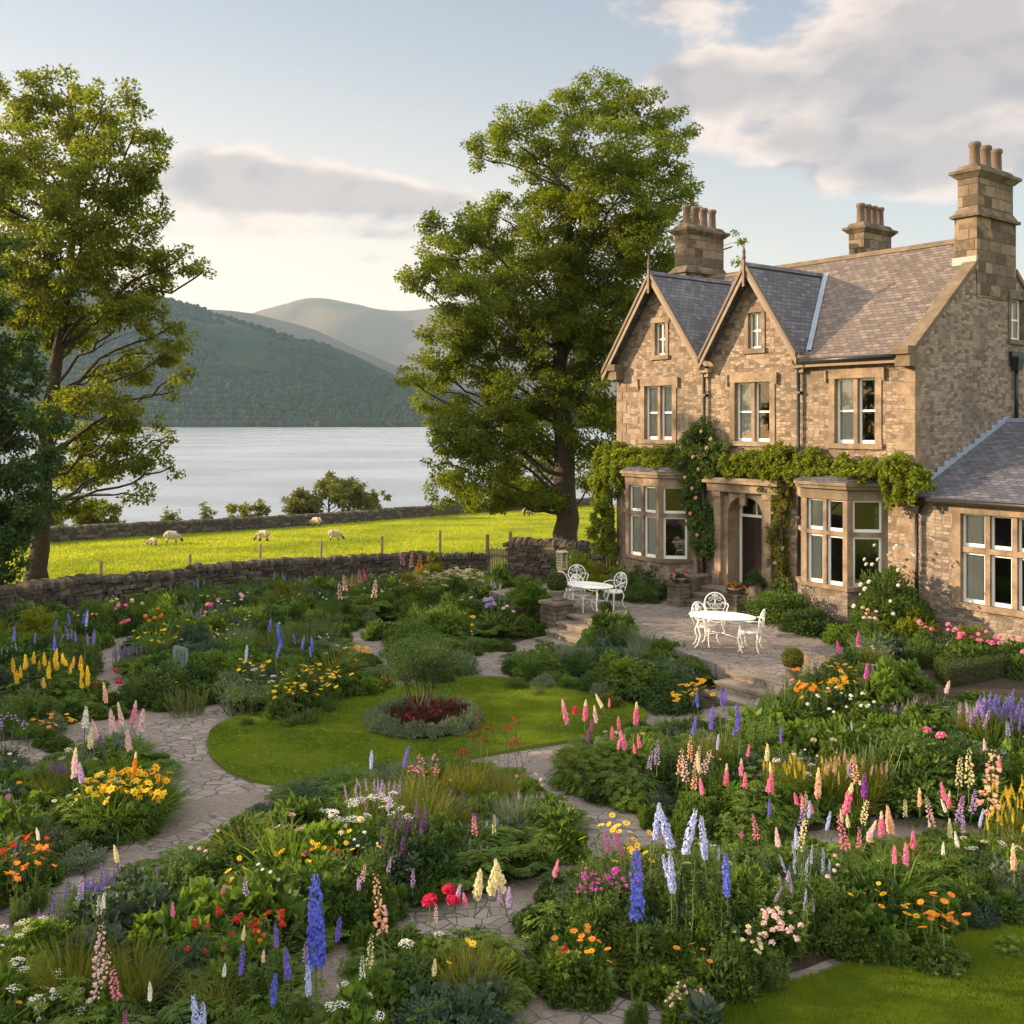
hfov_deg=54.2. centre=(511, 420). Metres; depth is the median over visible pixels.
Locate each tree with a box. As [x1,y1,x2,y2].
[0,63,217,581]
[0,232,78,585]
[380,626,475,719]
[391,65,749,541]
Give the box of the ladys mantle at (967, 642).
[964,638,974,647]
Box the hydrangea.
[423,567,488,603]
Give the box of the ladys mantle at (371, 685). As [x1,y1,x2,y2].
[360,674,387,696]
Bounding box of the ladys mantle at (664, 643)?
[644,635,684,658]
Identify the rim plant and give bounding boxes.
[362,706,388,724]
[364,700,390,716]
[366,712,393,732]
[376,695,400,710]
[379,715,405,737]
[394,694,412,708]
[399,717,426,738]
[413,692,434,700]
[421,719,449,738]
[431,693,454,705]
[440,715,468,735]
[445,693,469,704]
[454,709,480,730]
[457,698,480,712]
[457,704,485,719]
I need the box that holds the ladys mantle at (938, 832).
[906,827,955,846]
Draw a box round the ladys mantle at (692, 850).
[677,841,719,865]
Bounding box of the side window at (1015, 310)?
[1008,290,1023,344]
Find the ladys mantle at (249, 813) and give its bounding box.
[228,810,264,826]
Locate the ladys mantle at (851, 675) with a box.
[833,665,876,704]
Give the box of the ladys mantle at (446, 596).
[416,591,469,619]
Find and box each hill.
[0,259,609,426]
[207,309,616,396]
[253,294,622,394]
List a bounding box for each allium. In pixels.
[479,596,501,652]
[592,861,655,922]
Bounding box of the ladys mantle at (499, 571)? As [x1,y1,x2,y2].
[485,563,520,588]
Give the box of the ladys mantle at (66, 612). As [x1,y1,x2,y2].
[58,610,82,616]
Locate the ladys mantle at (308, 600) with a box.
[284,593,324,622]
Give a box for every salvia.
[374,805,423,879]
[381,798,438,865]
[940,697,1011,741]
[975,694,1007,737]
[986,692,1023,746]
[988,688,1022,734]
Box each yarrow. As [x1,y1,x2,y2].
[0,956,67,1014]
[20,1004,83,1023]
[27,965,117,1018]
[223,667,282,696]
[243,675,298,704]
[244,813,319,859]
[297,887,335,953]
[299,978,401,1023]
[319,800,388,857]
[321,791,418,855]
[366,806,421,834]
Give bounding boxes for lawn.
[208,676,646,786]
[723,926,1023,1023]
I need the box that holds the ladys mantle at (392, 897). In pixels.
[358,873,411,931]
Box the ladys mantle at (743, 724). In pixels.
[729,716,789,747]
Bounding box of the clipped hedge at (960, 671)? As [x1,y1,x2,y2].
[932,641,1023,687]
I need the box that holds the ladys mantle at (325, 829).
[261,816,344,863]
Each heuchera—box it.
[387,703,414,720]
[391,710,418,726]
[401,698,423,714]
[403,695,432,705]
[410,704,436,726]
[418,703,446,717]
[423,694,446,710]
[431,705,459,725]
[444,696,468,715]
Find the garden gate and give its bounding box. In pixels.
[486,531,511,574]
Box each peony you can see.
[328,823,361,851]
[348,816,380,857]
[421,883,460,955]
[500,605,516,651]
[887,726,961,817]
[907,731,978,818]
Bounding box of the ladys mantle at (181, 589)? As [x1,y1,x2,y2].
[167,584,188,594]
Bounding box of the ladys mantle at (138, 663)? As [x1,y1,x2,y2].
[120,649,172,677]
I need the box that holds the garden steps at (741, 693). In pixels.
[702,668,794,709]
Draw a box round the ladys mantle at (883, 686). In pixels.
[850,654,927,712]
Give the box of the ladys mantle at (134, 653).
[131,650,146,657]
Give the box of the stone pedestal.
[538,598,575,628]
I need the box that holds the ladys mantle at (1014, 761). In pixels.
[977,737,1023,795]
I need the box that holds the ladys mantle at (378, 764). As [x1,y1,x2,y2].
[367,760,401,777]
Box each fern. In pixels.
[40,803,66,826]
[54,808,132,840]
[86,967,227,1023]
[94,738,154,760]
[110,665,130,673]
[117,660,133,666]
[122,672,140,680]
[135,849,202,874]
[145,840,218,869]
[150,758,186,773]
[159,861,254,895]
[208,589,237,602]
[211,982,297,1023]
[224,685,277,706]
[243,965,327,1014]
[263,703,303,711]
[263,778,339,806]
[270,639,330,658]
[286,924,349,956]
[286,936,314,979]
[307,778,389,812]
[315,767,387,788]
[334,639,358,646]
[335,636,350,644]
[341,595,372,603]
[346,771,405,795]
[349,600,392,616]
[379,612,398,618]
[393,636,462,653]
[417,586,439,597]
[434,866,489,891]
[440,821,532,873]
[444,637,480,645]
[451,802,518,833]
[456,819,527,851]
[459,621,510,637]
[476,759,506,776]
[488,820,561,862]
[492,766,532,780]
[495,976,536,1016]
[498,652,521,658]
[498,855,550,877]
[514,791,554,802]
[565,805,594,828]
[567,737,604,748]
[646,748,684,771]
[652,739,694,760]
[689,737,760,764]
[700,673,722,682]
[711,817,774,835]
[775,804,825,824]
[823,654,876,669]
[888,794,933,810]
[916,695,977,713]
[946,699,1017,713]
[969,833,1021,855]
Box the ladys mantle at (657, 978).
[623,954,685,1007]
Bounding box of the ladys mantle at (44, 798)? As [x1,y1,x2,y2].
[17,779,75,813]
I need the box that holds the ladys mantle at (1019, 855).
[988,844,1023,883]
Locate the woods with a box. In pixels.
[0,276,615,426]
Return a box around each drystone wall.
[0,550,489,613]
[19,497,591,542]
[503,537,616,582]
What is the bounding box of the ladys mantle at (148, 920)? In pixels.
[119,908,175,962]
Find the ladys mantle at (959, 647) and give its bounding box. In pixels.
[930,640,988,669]
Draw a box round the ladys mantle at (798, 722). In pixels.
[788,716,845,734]
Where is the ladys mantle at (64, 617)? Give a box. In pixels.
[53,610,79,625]
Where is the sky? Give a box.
[0,0,1023,312]
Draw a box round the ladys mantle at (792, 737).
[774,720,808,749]
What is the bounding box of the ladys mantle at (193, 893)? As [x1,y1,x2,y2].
[153,874,253,946]
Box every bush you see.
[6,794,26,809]
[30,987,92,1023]
[50,515,64,525]
[58,497,125,525]
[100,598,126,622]
[105,604,141,636]
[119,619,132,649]
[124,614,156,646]
[125,598,144,620]
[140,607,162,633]
[160,505,182,520]
[195,602,218,616]
[198,501,217,518]
[209,598,222,613]
[224,498,271,517]
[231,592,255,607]
[280,471,376,514]
[288,488,311,514]
[302,850,348,872]
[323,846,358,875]
[352,489,391,510]
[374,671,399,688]
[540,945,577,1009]
[551,706,609,773]
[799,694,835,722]
[817,686,851,717]
[822,692,868,724]
[841,694,877,723]
[842,606,881,647]
[845,544,941,635]
[846,610,890,650]
[906,620,934,651]
[934,622,962,644]
[949,631,965,647]
[970,630,997,648]
[976,638,1001,658]
[995,635,1022,673]
[1006,648,1023,681]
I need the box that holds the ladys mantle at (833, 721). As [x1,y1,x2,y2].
[820,711,875,736]
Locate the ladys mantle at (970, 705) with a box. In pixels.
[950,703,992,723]
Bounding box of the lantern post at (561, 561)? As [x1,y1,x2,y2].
[556,550,567,573]
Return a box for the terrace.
[489,583,846,696]
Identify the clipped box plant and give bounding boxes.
[546,571,567,600]
[597,601,611,613]
[781,646,803,678]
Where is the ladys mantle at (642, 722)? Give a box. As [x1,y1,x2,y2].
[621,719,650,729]
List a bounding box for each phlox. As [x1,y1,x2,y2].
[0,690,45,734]
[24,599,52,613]
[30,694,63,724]
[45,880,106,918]
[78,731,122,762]
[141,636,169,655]
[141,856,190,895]
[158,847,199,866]
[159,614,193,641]
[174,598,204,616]
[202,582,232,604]
[223,833,280,875]
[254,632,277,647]
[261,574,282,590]
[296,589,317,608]
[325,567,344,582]
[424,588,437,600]
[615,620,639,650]
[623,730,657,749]
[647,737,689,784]
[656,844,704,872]
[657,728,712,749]
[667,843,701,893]
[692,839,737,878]
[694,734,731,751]
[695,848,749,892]
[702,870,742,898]
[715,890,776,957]
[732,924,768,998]
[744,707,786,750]
[745,906,803,997]
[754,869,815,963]
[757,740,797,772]
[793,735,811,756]
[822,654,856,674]
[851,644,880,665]
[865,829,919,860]
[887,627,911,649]
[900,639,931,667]
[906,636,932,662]
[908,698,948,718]
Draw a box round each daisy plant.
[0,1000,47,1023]
[30,713,62,748]
[39,713,82,752]
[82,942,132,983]
[132,627,166,654]
[148,631,181,654]
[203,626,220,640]
[219,619,249,631]
[235,656,270,684]
[266,682,304,726]
[281,664,313,687]
[285,680,330,720]
[299,663,337,703]
[319,669,352,711]
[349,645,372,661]
[413,920,526,1001]
[468,615,484,655]
[536,923,623,1013]
[566,946,618,1013]
[578,812,653,878]
[614,830,676,901]
[663,683,699,729]
[674,942,712,995]
[678,678,730,728]
[781,667,822,703]
[805,655,835,687]
[807,662,852,690]
[816,881,912,969]
[827,669,864,710]
[872,891,919,968]
[909,910,967,979]
[917,891,973,970]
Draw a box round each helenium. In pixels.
[184,906,254,962]
[218,909,299,954]
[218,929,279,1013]
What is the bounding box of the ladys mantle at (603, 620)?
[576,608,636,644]
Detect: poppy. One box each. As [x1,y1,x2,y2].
[83,681,110,719]
[101,669,126,706]
[105,680,131,719]
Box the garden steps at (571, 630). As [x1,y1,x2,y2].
[534,612,591,645]
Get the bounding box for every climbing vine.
[584,440,688,569]
[717,440,938,593]
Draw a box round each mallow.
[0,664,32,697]
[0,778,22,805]
[6,659,45,683]
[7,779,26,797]
[31,914,133,977]
[55,885,132,942]
[98,862,179,934]
[170,622,215,650]
[170,642,212,666]
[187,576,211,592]
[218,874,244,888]
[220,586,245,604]
[228,605,256,624]
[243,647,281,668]
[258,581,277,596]
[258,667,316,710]
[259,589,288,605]
[288,861,360,947]
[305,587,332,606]
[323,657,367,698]
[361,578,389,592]
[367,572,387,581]
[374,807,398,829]
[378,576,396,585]
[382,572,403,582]
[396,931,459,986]
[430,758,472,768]
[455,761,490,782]
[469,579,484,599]
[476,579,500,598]
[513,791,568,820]
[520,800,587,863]
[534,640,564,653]
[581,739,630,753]
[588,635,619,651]
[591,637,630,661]
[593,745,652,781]
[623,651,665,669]
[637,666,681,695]
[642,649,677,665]
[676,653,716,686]
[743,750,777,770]
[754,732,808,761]
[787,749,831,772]
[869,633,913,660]
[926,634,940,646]
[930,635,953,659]
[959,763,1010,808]
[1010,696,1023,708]
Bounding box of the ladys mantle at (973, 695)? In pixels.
[947,689,985,705]
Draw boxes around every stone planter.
[665,578,692,606]
[722,586,748,612]
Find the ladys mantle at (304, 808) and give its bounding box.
[260,790,329,830]
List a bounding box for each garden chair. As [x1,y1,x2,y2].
[173,645,204,669]
[554,571,577,606]
[567,564,588,599]
[570,574,595,612]
[603,572,626,609]
[691,601,721,647]
[703,592,728,635]
[737,609,765,653]
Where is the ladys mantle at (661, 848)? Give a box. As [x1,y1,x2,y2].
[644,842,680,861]
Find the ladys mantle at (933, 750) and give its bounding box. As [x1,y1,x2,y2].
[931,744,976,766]
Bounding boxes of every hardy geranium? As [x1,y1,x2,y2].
[0,633,37,653]
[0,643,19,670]
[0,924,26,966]
[5,644,46,673]
[7,915,88,971]
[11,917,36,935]
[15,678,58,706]
[20,634,67,665]
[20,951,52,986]
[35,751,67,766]
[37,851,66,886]
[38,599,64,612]
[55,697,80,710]
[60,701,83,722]
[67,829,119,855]
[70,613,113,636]
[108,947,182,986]
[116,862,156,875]
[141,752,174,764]
[143,650,184,681]
[151,692,174,710]
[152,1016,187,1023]
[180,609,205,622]
[193,614,231,638]
[194,683,218,704]
[195,611,216,630]
[195,611,236,622]
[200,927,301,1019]
[226,641,264,652]
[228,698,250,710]
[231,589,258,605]
[245,621,277,646]
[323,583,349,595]
[324,681,345,701]
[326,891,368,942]
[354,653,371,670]
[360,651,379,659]
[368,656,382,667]
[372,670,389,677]
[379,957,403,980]
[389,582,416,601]
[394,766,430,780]
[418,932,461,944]
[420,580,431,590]
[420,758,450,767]
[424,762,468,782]
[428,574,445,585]
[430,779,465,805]
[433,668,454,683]
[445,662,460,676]
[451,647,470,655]
[460,791,504,820]
[500,659,525,673]
[505,773,546,798]
[510,902,564,940]
[530,915,570,959]
[531,871,576,908]
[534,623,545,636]
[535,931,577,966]
[552,826,592,864]
[580,776,613,802]
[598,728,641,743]
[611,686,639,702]
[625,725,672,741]
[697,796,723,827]
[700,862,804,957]
[708,847,787,876]
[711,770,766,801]
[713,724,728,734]
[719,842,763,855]
[735,938,792,985]
[779,772,840,823]
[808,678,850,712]
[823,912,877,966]
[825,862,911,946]
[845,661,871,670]
[856,712,908,740]
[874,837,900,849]
[885,701,950,738]
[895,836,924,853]
[903,911,952,946]
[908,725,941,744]
[918,896,969,936]
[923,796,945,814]
[983,887,1023,927]
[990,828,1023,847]
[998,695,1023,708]
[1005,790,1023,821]
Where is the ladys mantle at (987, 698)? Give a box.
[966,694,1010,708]
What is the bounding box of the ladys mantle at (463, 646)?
[451,640,470,651]
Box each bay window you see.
[620,464,692,592]
[793,474,892,624]
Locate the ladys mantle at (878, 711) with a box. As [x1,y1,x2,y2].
[862,705,903,732]
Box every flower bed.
[1,718,71,740]
[36,767,132,873]
[154,781,555,1023]
[159,674,369,712]
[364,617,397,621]
[381,725,470,738]
[412,635,534,680]
[509,672,720,709]
[558,686,1023,831]
[564,872,914,1000]
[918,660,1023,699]
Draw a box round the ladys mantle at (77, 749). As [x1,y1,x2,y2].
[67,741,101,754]
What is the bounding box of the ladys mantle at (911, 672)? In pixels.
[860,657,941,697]
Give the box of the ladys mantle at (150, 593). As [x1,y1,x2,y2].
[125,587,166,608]
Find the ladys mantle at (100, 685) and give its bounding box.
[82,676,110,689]
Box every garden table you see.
[566,581,613,612]
[689,611,755,653]
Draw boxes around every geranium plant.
[668,571,690,582]
[726,581,746,593]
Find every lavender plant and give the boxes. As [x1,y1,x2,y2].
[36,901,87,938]
[40,875,118,917]
[85,863,159,898]
[111,642,145,668]
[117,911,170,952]
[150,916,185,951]
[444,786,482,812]
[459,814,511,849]
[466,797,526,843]
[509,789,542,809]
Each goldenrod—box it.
[751,753,823,800]
[773,751,834,794]
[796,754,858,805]
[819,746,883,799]
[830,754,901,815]
[981,801,1023,854]
[982,778,1023,834]
[991,794,1023,850]
[995,774,1023,831]
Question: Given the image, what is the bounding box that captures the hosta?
[678,988,725,1023]
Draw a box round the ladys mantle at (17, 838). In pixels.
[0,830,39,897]
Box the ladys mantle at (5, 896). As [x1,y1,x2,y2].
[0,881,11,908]
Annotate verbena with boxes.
[328,775,410,822]
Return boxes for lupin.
[0,658,27,705]
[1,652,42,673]
[2,665,35,697]
[11,654,40,693]
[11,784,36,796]
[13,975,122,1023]
[23,828,54,910]
[27,652,51,680]
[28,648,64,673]
[31,665,66,718]
[32,652,58,696]
[34,655,65,689]
[45,648,76,687]
[46,747,103,842]
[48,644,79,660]
[51,654,83,702]
[54,762,110,856]
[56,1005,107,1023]
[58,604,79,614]
[60,655,88,702]
[61,706,104,763]
[62,664,104,716]
[73,727,102,799]
[78,672,97,721]
[84,719,109,766]
[93,682,120,752]
[95,893,124,938]
[98,702,145,767]
[98,845,133,914]
[99,709,130,764]
[108,752,159,845]
[113,700,153,768]
[113,730,132,785]
[123,708,165,771]
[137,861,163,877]
[144,902,190,965]
[147,981,152,1014]
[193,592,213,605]
[200,963,247,1023]
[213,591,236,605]
[219,925,272,1007]
[232,950,298,1023]
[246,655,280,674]
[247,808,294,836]
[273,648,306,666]
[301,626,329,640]
[336,876,380,982]
[349,907,401,984]
[405,958,450,1023]
[440,885,483,964]
[445,892,491,958]
[456,868,503,963]
[474,861,510,956]
[475,859,537,963]
[477,886,521,958]
[521,859,572,952]
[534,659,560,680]
[546,699,583,790]
[562,699,601,775]
[563,730,604,797]
[571,705,619,777]
[571,720,613,793]
[585,694,619,760]
[590,726,628,792]
[591,698,628,767]
[595,716,641,783]
[596,736,633,807]
[606,730,647,809]
[611,744,656,815]
[612,702,656,781]
[614,734,663,811]
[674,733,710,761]
[689,752,710,840]
[697,778,716,848]
[710,758,771,849]
[712,763,738,848]
[719,745,775,838]
[720,829,764,882]
[730,759,800,820]
[733,772,755,850]
[736,743,798,834]
[746,772,788,864]
[748,761,799,848]
[766,827,809,921]
[775,792,813,868]
[784,796,813,869]
[786,651,819,698]
[805,768,828,853]
[818,783,869,875]
[819,809,859,881]
[827,814,858,877]
[828,641,842,675]
[844,773,880,865]
[848,663,878,720]
[849,820,897,901]
[851,632,870,671]
[855,811,904,894]
[868,805,926,885]
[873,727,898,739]
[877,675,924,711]
[886,845,912,955]
[893,831,940,910]
[894,843,931,916]
[899,851,966,908]
[908,788,927,859]
[916,842,973,917]
[918,782,961,872]
[918,799,973,867]
[928,680,962,728]
[928,818,968,875]
[929,792,962,851]
[934,832,978,910]
[965,738,1012,822]
[981,755,1011,831]
[992,843,1023,960]
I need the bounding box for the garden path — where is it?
[0,620,1022,1023]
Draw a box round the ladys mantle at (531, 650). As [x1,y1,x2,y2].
[526,646,558,659]
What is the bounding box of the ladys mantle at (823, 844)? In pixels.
[811,839,838,856]
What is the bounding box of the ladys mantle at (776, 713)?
[724,698,794,734]
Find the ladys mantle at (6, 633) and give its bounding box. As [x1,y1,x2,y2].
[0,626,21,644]
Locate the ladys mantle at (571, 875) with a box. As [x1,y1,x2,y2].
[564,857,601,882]
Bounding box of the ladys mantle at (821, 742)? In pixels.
[794,718,869,760]
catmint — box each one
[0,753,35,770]
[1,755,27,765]
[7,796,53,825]
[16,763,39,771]
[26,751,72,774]
[31,817,77,858]
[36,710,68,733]
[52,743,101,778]
[58,840,109,874]
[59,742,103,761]
[92,654,104,672]
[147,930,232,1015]
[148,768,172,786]
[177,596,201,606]
[189,636,232,653]
[213,603,248,614]
[213,669,246,702]
[214,613,249,630]
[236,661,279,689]
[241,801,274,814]
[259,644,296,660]
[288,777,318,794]
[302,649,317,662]
[315,634,336,651]
[324,641,354,654]
[363,609,379,623]
[365,667,384,675]
[375,664,389,671]
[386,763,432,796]
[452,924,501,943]
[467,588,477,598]
[469,637,489,646]
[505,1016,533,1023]
[529,673,559,687]
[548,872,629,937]
[552,644,572,659]
[569,645,602,660]
[585,626,626,648]
[587,682,609,698]
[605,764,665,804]
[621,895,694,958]
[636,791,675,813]
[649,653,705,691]
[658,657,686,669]
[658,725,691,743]
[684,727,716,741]
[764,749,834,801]
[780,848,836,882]
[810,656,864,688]
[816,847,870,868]
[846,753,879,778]
[847,635,896,661]
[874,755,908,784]
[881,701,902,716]
[959,891,1002,930]
[962,840,1023,907]
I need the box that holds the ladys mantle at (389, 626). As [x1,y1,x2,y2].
[380,622,404,638]
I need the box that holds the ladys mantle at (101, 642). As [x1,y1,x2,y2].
[83,633,106,651]
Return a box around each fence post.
[100,561,102,574]
[189,554,191,564]
[259,544,261,558]
[320,541,321,556]
[381,536,382,552]
[439,530,440,552]
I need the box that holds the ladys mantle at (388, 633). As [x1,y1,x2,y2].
[382,628,400,642]
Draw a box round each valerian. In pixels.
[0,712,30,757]
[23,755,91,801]
[388,754,460,806]
[438,746,497,798]
[447,712,502,792]
[490,717,541,786]
[567,860,632,938]
[659,981,716,1023]
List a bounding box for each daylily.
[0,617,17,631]
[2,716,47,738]
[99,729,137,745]
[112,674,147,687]
[114,617,185,654]
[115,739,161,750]
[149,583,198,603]
[190,802,301,878]
[207,626,263,650]
[208,806,273,845]
[214,809,352,873]
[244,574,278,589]
[249,624,307,651]
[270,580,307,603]
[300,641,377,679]
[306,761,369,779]
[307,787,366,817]
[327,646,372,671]
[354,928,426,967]
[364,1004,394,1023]
[396,872,455,912]
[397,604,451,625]
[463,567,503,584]
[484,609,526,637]
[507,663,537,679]
[524,833,572,869]
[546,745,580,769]
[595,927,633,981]
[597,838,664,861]
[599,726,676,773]
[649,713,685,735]
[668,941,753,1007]
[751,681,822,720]
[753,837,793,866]
[823,835,940,875]
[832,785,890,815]
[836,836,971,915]
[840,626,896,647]
[862,825,983,883]
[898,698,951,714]
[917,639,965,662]
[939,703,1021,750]
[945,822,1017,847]
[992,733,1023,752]
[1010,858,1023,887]
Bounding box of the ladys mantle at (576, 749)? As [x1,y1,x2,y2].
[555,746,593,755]
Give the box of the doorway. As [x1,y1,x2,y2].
[702,476,784,591]
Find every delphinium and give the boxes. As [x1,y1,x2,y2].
[8,627,21,672]
[28,632,44,684]
[39,634,68,700]
[41,620,60,679]
[56,626,80,684]
[60,612,77,666]
[65,631,85,691]
[74,609,97,659]
[74,611,99,678]
[77,633,103,703]
[92,629,102,702]
[191,995,205,1023]
[219,944,255,1023]
[239,645,253,726]
[257,924,303,1023]
[258,643,294,720]
[262,620,277,670]
[270,972,277,1019]
[273,623,286,682]
[283,947,291,993]
[284,634,300,692]
[290,636,319,711]
[301,647,318,724]
[304,636,327,707]
[304,965,311,1009]
[306,873,326,1023]
[314,906,329,1021]
[333,916,341,1003]
[356,750,386,818]
[375,793,394,875]
[396,746,418,821]
[623,848,648,1023]
[634,803,673,930]
[651,804,682,932]
[652,853,703,975]
[662,808,712,953]
[673,716,707,801]
[676,815,735,958]
[683,691,712,777]
[694,852,763,1004]
[697,706,729,796]
[704,734,728,801]
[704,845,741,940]
[717,688,738,760]
[724,703,755,781]
[758,799,783,876]
[766,725,793,810]
[782,827,820,930]
[797,801,828,886]
[811,812,843,891]
[844,722,861,760]
[962,809,1000,894]
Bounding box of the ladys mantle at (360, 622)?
[353,615,366,628]
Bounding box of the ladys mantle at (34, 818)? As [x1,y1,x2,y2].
[0,794,53,852]
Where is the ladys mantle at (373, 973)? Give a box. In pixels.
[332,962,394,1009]
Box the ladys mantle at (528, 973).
[489,948,541,1007]
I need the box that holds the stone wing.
[909,417,1023,646]
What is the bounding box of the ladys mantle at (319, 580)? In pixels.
[304,574,337,586]
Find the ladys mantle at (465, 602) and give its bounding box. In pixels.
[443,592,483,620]
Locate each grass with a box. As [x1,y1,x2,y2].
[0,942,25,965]
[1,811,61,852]
[11,912,134,1003]
[74,923,193,1014]
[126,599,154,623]
[162,955,255,1023]
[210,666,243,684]
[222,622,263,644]
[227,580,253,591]
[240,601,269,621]
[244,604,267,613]
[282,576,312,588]
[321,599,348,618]
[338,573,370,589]
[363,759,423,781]
[375,772,432,813]
[389,779,456,832]
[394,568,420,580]
[396,755,455,769]
[401,771,459,817]
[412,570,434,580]
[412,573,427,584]
[419,788,493,834]
[470,769,532,807]
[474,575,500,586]
[479,768,523,791]
[485,787,545,828]
[553,637,592,660]
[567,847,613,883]
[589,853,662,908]
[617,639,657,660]
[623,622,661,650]
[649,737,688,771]
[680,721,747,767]
[845,763,888,788]
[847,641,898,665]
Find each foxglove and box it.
[73,922,123,1023]
[76,877,83,909]
[96,895,101,923]
[108,966,124,1023]
[122,1010,128,1023]
[242,877,248,903]
[292,942,314,1023]
[329,581,353,643]
[333,575,358,631]
[343,574,363,617]
[345,865,376,957]
[355,569,365,606]
[359,956,365,989]
[360,579,386,640]
[366,933,391,1022]
[367,873,413,1020]
[373,857,402,957]
[382,869,429,959]
[389,551,410,618]
[397,551,424,620]
[405,554,425,621]
[416,905,452,984]
[461,814,493,893]
[473,814,522,884]
[559,829,626,899]
[637,751,656,830]
[649,740,667,830]
[667,748,688,836]
[668,735,706,818]
[671,746,718,829]
[673,756,696,844]
[678,764,706,849]
[696,750,714,838]
[752,813,774,882]
[777,793,822,854]
[780,806,805,866]
[783,792,817,847]
[783,818,813,904]
[829,764,871,833]
[836,814,855,880]
[841,800,868,876]
[843,760,866,838]
[845,827,861,890]
[885,801,928,898]
[914,796,950,859]
[931,795,977,884]
[940,796,971,868]
[940,815,992,917]
[942,756,969,838]
[948,748,981,852]
[958,789,994,876]
[973,749,1009,852]
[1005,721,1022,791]
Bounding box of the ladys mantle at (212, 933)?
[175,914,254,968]
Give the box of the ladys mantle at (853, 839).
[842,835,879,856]
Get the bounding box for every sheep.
[147,537,157,545]
[163,530,182,543]
[254,530,269,541]
[309,517,320,526]
[328,529,344,540]
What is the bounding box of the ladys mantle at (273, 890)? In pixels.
[186,861,328,953]
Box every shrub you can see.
[0,598,54,631]
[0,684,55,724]
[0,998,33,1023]
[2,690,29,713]
[12,603,67,646]
[33,629,69,647]
[51,651,93,677]
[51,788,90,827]
[56,630,75,647]
[57,621,80,638]
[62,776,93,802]
[64,628,84,643]
[68,636,104,662]
[70,595,129,638]
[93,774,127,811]
[111,658,200,711]
[138,591,194,625]
[143,597,161,611]
[147,863,194,889]
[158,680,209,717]
[159,675,189,702]
[161,664,183,687]
[167,592,187,606]
[175,661,216,694]
[176,830,246,885]
[179,602,199,611]
[182,594,208,606]
[184,648,244,682]
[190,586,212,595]
[199,595,223,609]
[206,598,231,612]
[206,813,264,862]
[212,601,237,616]
[212,672,271,717]
[216,592,259,608]
[216,652,253,681]
[225,578,249,589]
[237,592,259,609]
[247,617,270,625]
[254,589,263,597]
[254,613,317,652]
[257,603,290,624]
[269,579,306,598]
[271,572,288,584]
[275,622,303,639]
[278,604,304,624]
[278,848,351,891]
[279,655,313,675]
[284,576,302,585]
[286,781,334,804]
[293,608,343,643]
[293,645,340,674]
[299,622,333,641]
[301,593,335,629]
[307,585,325,592]
[310,647,364,674]
[314,591,344,608]
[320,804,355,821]
[326,578,337,588]
[326,829,398,903]
[327,769,365,803]
[330,593,352,615]
[336,811,386,852]
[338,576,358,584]
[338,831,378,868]
[341,588,363,596]
[354,587,389,617]
[361,578,398,598]
[369,835,431,907]
[376,620,442,657]
[377,587,398,615]
[384,948,451,1013]
[390,829,470,906]
[390,995,444,1023]
[399,573,426,600]
[401,958,515,1023]
[406,984,508,1023]
[408,810,471,861]
[412,551,447,581]
[416,586,431,603]
[422,613,455,635]
[425,588,451,608]
[425,604,481,637]
[438,648,482,676]
[447,940,498,979]
[459,631,482,641]
[469,594,526,639]
[503,677,528,689]
[504,573,551,607]
[511,644,570,681]
[516,609,540,624]
[516,614,539,638]
[529,680,548,695]
[547,554,595,586]
[550,547,591,572]
[552,653,586,677]
[555,549,591,569]
[557,650,614,677]
[557,890,643,963]
[571,560,628,593]
[571,643,585,648]
[575,667,609,691]
[581,661,607,678]
[589,646,634,690]
[593,565,639,595]
[597,689,626,708]
[598,575,627,600]
[599,656,681,704]
[603,917,681,982]
[618,564,668,601]
[619,575,661,603]
[632,851,699,902]
[636,668,706,716]
[651,868,719,939]
[664,770,698,799]
[673,721,716,739]
[698,717,731,733]
[703,756,730,781]
[717,780,764,822]
[720,729,758,750]
[723,751,780,795]
[733,856,793,888]
[739,577,818,626]
[755,700,837,726]
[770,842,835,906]
[779,606,842,638]
[785,854,871,957]
[786,667,819,695]
[805,730,843,772]
[819,645,865,671]
[820,623,847,646]
[830,719,1013,826]
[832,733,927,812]
[860,731,890,768]
[878,606,940,644]
[892,731,928,750]
[913,730,1016,824]
[928,723,975,743]
[929,700,965,718]
[937,623,988,641]
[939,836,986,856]
[945,731,994,761]
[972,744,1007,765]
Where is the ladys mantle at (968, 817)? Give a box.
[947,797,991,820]
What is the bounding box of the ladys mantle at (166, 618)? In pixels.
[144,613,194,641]
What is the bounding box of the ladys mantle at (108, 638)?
[96,630,115,648]
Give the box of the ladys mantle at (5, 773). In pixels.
[0,764,22,794]
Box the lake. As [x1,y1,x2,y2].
[0,427,616,525]
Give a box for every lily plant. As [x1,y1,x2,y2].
[0,832,56,899]
[0,835,43,907]
[4,860,41,925]
[13,843,56,914]
[42,773,133,837]
[50,768,136,820]
[50,774,163,842]
[69,774,176,848]
[72,761,167,812]
[81,760,177,825]
[88,773,207,833]
[103,763,198,824]
[107,762,207,826]
[122,787,172,835]
[225,848,311,883]
[272,840,326,865]
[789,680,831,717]
[811,678,849,714]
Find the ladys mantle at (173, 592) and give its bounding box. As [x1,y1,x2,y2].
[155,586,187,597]
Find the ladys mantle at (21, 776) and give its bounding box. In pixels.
[7,762,55,795]
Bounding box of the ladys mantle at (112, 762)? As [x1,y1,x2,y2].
[63,753,144,793]
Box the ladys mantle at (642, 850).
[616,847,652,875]
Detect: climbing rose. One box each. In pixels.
[666,414,730,572]
[764,475,794,603]
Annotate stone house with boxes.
[601,141,1023,624]
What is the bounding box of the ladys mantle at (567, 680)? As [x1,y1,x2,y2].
[557,673,579,689]

